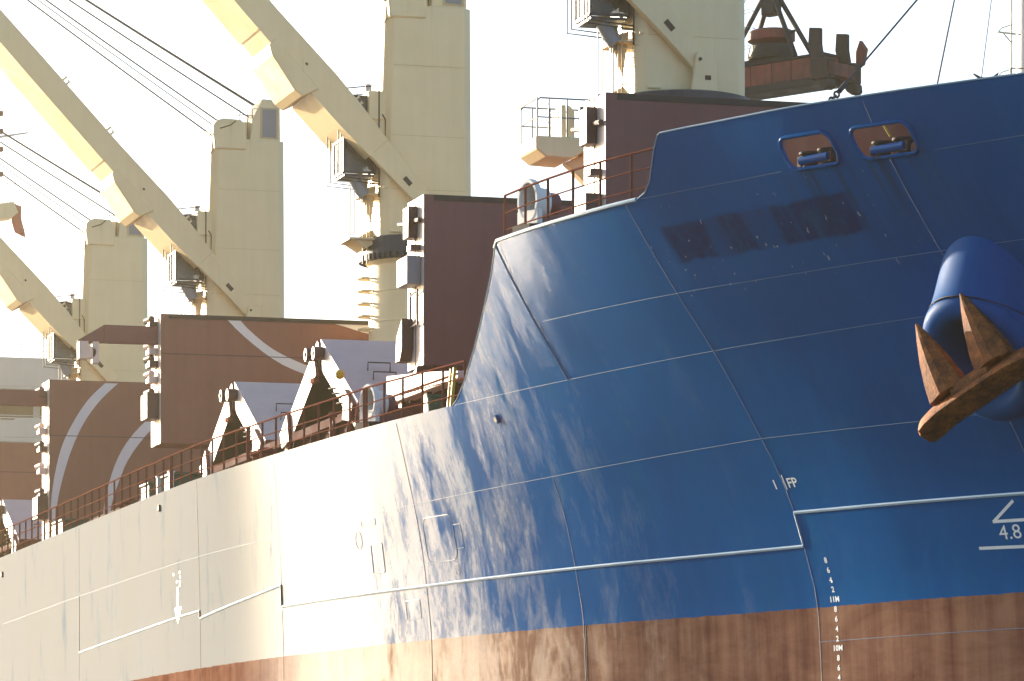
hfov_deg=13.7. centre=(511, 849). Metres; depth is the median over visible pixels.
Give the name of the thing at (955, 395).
anchor
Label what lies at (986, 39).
bow wire
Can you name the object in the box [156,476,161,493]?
white post
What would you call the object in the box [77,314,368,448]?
hatch cover
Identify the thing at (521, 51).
sky
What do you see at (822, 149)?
fairlead roller
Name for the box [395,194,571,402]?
hatch cover
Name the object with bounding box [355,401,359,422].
guide ring
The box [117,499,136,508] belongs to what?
twin bollard
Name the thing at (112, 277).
deck crane
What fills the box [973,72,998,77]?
bulwark bracket
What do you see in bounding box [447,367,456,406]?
yellow ladder
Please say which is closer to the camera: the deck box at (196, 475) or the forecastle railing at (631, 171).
the forecastle railing at (631, 171)
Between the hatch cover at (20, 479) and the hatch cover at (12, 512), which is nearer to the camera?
the hatch cover at (12, 512)
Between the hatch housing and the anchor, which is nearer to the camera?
the anchor
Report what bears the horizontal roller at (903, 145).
attached to the cargo ship
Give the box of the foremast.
[997,0,1023,74]
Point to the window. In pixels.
(4, 410)
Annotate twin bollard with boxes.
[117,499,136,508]
[250,447,274,460]
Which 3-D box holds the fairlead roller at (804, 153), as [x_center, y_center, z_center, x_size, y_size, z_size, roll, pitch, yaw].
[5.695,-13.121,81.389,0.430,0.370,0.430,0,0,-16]
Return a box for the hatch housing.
[387,371,466,411]
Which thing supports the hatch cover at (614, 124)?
on the cargo ship
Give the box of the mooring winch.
[386,408,414,419]
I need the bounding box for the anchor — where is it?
[915,293,1023,441]
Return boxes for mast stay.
[828,0,917,99]
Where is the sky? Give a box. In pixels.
[0,0,1015,358]
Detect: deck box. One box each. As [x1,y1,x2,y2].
[52,518,89,535]
[139,482,153,499]
[159,472,200,491]
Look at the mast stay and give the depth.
90.78 m
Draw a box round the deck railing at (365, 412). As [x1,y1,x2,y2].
[0,360,465,556]
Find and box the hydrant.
[328,411,336,437]
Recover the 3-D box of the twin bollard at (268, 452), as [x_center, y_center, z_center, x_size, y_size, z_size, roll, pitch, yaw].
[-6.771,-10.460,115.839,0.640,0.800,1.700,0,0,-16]
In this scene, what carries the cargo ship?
on the water
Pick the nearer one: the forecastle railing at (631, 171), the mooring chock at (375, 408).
the forecastle railing at (631, 171)
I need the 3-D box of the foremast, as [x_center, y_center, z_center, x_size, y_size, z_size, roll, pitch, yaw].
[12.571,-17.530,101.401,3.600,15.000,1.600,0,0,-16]
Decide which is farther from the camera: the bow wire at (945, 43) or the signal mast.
the signal mast
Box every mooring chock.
[355,384,396,429]
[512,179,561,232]
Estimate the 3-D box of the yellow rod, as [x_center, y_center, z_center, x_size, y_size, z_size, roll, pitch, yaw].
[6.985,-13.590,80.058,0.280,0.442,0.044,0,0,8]
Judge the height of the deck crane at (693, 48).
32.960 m
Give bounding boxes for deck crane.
[0,0,283,317]
[0,130,147,381]
[202,0,470,341]
[519,0,749,186]
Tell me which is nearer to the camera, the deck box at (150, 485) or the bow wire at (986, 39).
the bow wire at (986, 39)
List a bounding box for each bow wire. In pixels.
[936,0,954,83]
[981,0,991,76]
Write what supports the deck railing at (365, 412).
on the cargo ship
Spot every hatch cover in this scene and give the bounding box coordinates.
[0,380,207,540]
[0,442,41,500]
[0,499,41,552]
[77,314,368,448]
[200,382,300,476]
[280,339,420,450]
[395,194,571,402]
[570,92,806,212]
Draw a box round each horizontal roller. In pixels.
[797,150,832,166]
[869,140,908,156]
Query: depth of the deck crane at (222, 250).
183.75 m
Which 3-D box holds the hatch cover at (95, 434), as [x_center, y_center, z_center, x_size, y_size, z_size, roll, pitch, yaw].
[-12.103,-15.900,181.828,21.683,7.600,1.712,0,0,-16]
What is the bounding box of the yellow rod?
[883,125,890,136]
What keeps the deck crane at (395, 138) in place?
on the cargo ship
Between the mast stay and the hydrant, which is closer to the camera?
the mast stay
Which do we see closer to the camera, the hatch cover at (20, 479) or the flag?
the hatch cover at (20, 479)
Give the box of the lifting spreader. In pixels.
[744,0,867,99]
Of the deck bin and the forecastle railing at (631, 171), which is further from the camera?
the deck bin
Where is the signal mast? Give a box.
[0,111,27,221]
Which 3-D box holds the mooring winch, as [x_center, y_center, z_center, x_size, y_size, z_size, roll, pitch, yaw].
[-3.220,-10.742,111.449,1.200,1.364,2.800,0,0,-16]
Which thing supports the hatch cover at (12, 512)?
on the cargo ship
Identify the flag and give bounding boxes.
[10,189,45,342]
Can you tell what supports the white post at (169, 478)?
on the cargo ship
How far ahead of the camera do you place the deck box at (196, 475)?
129.08 m
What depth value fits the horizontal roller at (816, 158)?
80.99 m
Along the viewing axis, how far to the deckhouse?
237.19 m
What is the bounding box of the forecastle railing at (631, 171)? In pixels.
[504,147,652,235]
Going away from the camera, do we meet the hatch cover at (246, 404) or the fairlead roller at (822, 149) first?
the fairlead roller at (822, 149)
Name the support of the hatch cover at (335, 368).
on the cargo ship
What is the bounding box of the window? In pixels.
[0,406,32,417]
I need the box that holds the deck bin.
[425,394,444,411]
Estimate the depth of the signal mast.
238.97 m
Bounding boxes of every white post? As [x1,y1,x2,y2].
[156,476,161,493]
[167,471,174,488]
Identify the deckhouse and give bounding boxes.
[0,336,150,442]
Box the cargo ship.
[0,72,1023,680]
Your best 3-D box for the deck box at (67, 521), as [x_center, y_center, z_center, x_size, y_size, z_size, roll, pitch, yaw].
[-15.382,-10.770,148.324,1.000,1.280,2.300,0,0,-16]
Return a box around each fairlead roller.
[799,151,818,166]
[817,147,835,163]
[872,140,893,155]
[892,136,912,152]
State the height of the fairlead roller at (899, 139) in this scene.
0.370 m
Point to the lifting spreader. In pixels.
(776, 66)
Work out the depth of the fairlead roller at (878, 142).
79.64 m

